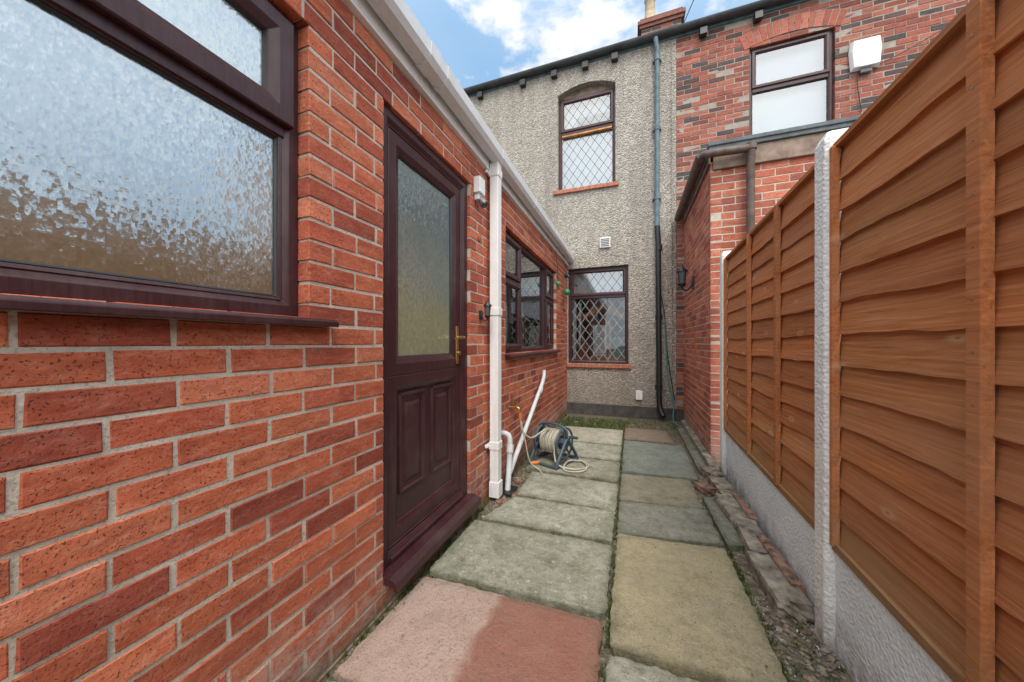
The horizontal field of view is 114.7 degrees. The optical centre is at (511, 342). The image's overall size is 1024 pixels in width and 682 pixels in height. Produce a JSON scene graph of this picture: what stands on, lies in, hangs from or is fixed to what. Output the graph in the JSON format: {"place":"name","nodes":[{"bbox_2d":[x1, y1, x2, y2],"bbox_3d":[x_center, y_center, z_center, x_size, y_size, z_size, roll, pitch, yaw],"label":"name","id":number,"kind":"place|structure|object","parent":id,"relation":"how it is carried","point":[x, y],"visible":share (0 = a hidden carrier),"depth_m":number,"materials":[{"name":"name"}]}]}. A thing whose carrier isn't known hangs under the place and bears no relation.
{"place":"outdoors","nodes":[
{"label":"outdoors","id":0,"kind":"place"},
{"bbox_2d":[331,426,786,681],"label":"paved path","id":1,"kind":"structure","parent":0,"point":[668,594],"depth_m":1.58,"materials":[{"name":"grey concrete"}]},
{"bbox_2d":[520,419,589,474],"bbox_3d":[0.457,0.951,3.229,0.596,0.505,0.677,0,0,20],"label":"hose reel","id":2,"kind":"object","parent":1,"relation":"on","point":[550,440],"visible":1,"depth_m":3.24,"materials":[{"name":"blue plastic"}]},
{"bbox_2d":[405,0,758,88],"label":"sky","id":3,"kind":"structure","parent":0,"point":[481,41],"materials":[{"name":"blue"}]},
{"bbox_2d":[322,413,851,681],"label":"ground","id":4,"kind":"structure","parent":0,"point":[795,656],"depth_m":1.63,"materials":[{"name":"soil"}]},
{"bbox_2d":[0,0,573,681],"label":"brick house extension","id":5,"kind":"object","parent":4,"relation":"on","point":[266,372],"visible":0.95,"depth_m":0.98,"materials":[{"name":"brick"}]},
{"bbox_2d":[0,0,297,316],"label":"obscured window","id":6,"kind":"structure","parent":5,"relation":"in","point":[149,148],"depth_m":0.82,"materials":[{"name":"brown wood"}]},
{"bbox_2d":[383,104,480,592],"bbox_3d":[-0.447,0.002,1.907,0.175,2.235,0.877,0,0,20],"label":"back door","id":7,"kind":"structure","parent":5,"relation":"in","point":[426,498],"depth_m":1.85,"materials":[{"name":"brown wood"}]},
{"bbox_2d":[477,233,481,240],"bbox_3d":[-0.235,-0.780,2.427,0.018,0.060,0.060,0,0,20],"label":"cable entry cover","id":8,"kind":"object","parent":5,"relation":"attached to","point":[479,236],"visible":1,"depth_m":2.41,"materials":[{"name":"plastic"}]},
{"bbox_2d":[474,175,487,207],"bbox_3d":[-0.216,-1.077,2.361,0.094,0.215,0.090,0,0,20],"label":"security light","id":9,"kind":"object","parent":5,"relation":"attached to","point":[479,187],"visible":1,"depth_m":2.34,"materials":[{"name":"white plastic"}]},
{"bbox_2d":[479,300,491,321],"bbox_3d":[-0.194,-0.234,2.428,0.093,0.156,0.064,0,0,20],"label":"wall lantern","id":10,"kind":"object","parent":5,"relation":"attached to","point":[487,305],"depth_m":2.41,"materials":[{"name":"black metal"}]},
{"bbox_2d":[506,299,523,346],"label":"window interior items","id":11,"kind":"structure","parent":5,"relation":"in","point":[509,326],"depth_m":4.15,"materials":[{"name":"white plastic"}]},
{"bbox_2d":[509,394,521,418],"bbox_3d":[0.037,0.590,3.030,0.117,0.220,0.056,0,0,20],"label":"garden tap","id":12,"kind":"object","parent":5,"relation":"attached to","point":[511,406],"visible":1,"depth_m":3.02,"materials":[{"name":"gold metal"}]},
{"bbox_2d":[501,370,545,496],"bbox_3d":[0.176,0.783,3.353,0.162,0.896,1.521,0,0,20],"label":"waste pipe","id":13,"kind":"object","parent":5,"relation":"attached to","point":[509,489],"visible":0.94,"depth_m":2.79,"materials":[{"name":"white plastic"}]},
{"bbox_2d":[505,232,560,357],"bbox_3d":[0.282,-0.456,3.962,0.180,1.188,2.200,0,0,20],"label":"casement window","id":14,"kind":"structure","parent":5,"relation":"in","point":[513,281],"depth_m":3.67,"materials":[{"name":"brown wood"}]},
{"bbox_2d":[555,251,569,294],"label":"hanging garden lights","id":15,"kind":"object","parent":5,"relation":"hanging from","point":[566,291],"visible":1,"depth_m":5.28,"materials":[{"name":"green plastic"}]},
{"bbox_2d":[325,414,844,681],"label":"moss and weeds","id":16,"kind":"object","parent":4,"relation":"on","point":[597,425],"visible":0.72,"depth_m":1.82,"materials":[{"name":"green plant"}]},
{"bbox_2d":[565,96,624,359],"bbox_3d":[1.783,-1.750,7.311,2.950,5.700,2.940,0,0,20],"label":"room interior","id":17,"kind":"object","parent":4,"relation":"on","point":[599,316],"depth_m":8.52,"materials":[{"name":"paint"}]},
{"bbox_2d":[573,300,624,360],"bbox_3d":[1.580,-0.275,6.023,0.950,1.850,0.300,0,0,20],"label":"room furniture","id":18,"kind":"object","parent":17,"relation":"attached to","point":[603,346],"visible":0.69,"depth_m":5.94,"materials":[{"name":"grey wood"}]},
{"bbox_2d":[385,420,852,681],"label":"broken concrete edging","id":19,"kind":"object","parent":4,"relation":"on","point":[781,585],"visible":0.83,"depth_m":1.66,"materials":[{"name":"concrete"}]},
{"bbox_2d":[567,402,682,421],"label":"plinth","id":20,"kind":"structure","parent":4,"relation":"on","point":[640,412],"depth_m":5.42,"materials":[{"name":"grey concrete"}]},
{"bbox_2d":[469,38,675,408],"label":"roughcast wall","id":21,"kind":"structure","parent":20,"relation":"on","point":[523,124],"depth_m":5.46,"materials":[{"name":"grey concrete"}]},
{"bbox_2d":[559,85,614,189],"bbox_3d":[1.325,-3.590,5.796,0.975,1.820,0.180,0,0,20],"label":"window","id":22,"kind":"structure","parent":21,"relation":"attached to","point":[587,160],"depth_m":5.81,"materials":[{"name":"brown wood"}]},
{"bbox_2d":[553,181,630,368],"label":"brick sills","id":23,"kind":"structure","parent":21,"relation":"attached to","point":[589,187],"depth_m":5.57,"materials":[{"name":"brick"}]},
{"bbox_2d":[569,266,627,363],"bbox_3d":[1.514,-0.465,5.752,1.000,1.650,0.255,0,0,20],"label":"window","id":24,"kind":"structure","parent":21,"relation":"attached to","point":[599,283],"depth_m":5.73,"materials":[{"name":"brown wood"}]},
{"bbox_2d":[600,237,609,247],"bbox_3d":[1.565,-1.685,5.512,0.170,0.170,0.046,0,0,20],"label":"air vent","id":25,"kind":"object","parent":21,"relation":"attached to","point":[604,242],"visible":1,"depth_m":5.50,"materials":[{"name":"white plastic"}]},
{"bbox_2d":[464,0,811,99],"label":"eaves gutter","id":26,"kind":"object","parent":21,"relation":"attached to","point":[757,16],"visible":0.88,"depth_m":5.28,"materials":[{"name":"plastic"}]},
{"bbox_2d":[636,390,642,399],"bbox_3d":[2.069,0.855,5.333,0.100,0.150,0.038,0,0,20],"label":"cable junction box","id":27,"kind":"object","parent":21,"relation":"attached to","point":[639,394],"visible":1,"depth_m":5.31,"materials":[{"name":"white plastic"}]},
{"bbox_2d":[652,36,665,417],"bbox_3d":[2.321,-1.825,5.164,0.189,6.002,0.183,0,0,20],"label":"drainpipe","id":28,"kind":"object","parent":21,"relation":"attached to","point":[657,128],"visible":1,"depth_m":5.17,"materials":[{"name":"black plastic"}]},
{"bbox_2d":[661,45,681,427],"bbox_3d":[2.372,-1.743,4.924,0.224,5.913,0.588,0,0,18],"label":"hanging hose","id":29,"kind":"object","parent":21,"relation":"hanging from","point":[667,364],"visible":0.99,"depth_m":5.17,"materials":[{"name":"black plastic"}]},
{"bbox_2d":[674,115,860,462],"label":"brick outbuilding","id":30,"kind":"structure","parent":4,"relation":"on","point":[736,190],"depth_m":3.38,"materials":[{"name":"brick"}]},
{"bbox_2d":[676,265,693,290],"bbox_3d":[2.282,-0.856,4.331,0.212,0.351,0.146,0,0,20],"label":"wall lantern","id":31,"kind":"object","parent":30,"relation":"attached to","point":[681,271],"depth_m":4.30,"materials":[{"name":"black metal"}]},
{"bbox_2d":[676,0,969,419],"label":"brick wall","id":32,"kind":"structure","parent":4,"relation":"on","point":[712,86],"depth_m":4.86,"materials":[{"name":"red brick"}]},
{"bbox_2d":[467,0,795,94],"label":"tiled roof","id":33,"kind":"structure","parent":32,"relation":"on","point":[639,44],"depth_m":5.29,"materials":[{"name":"stone"}]},
{"bbox_2d":[637,0,685,36],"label":"chimney stack","id":34,"kind":"object","parent":33,"relation":"on","point":[651,22],"visible":0.21,"depth_m":7.54,"materials":[{"name":"red brick"}]},
{"bbox_2d":[749,29,832,134],"bbox_3d":[4.002,-3.502,4.753,1.110,1.725,0.270,0,0,20],"label":"sash window","id":35,"kind":"structure","parent":32,"relation":"attached to","point":[790,87],"depth_m":4.81,"materials":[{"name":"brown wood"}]},
{"bbox_2d":[739,8,848,50],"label":"brick arch","id":36,"kind":"structure","parent":32,"relation":"in","point":[827,17],"depth_m":4.66,"materials":[{"name":"red brick"}]},
{"bbox_2d":[684,0,943,110],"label":"telephone cable","id":37,"kind":"object","parent":32,"relation":"attached to","point":[859,70],"visible":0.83,"depth_m":4.35,"materials":[{"name":"black plastic"}]},
{"bbox_2d":[848,35,881,74],"bbox_3d":[4.703,-3.819,4.356,0.335,0.457,0.073,0,0,20],"label":"alarm box","id":38,"kind":"object","parent":32,"relation":"attached to","point":[864,56],"visible":1,"depth_m":4.34,"materials":[{"name":"white plastic"}]},
{"bbox_2d":[720,0,1023,681],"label":"garden fence","id":39,"kind":"object","parent":4,"relation":"on","point":[872,365],"visible":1,"depth_m":0.97,"materials":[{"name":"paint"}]}
]}

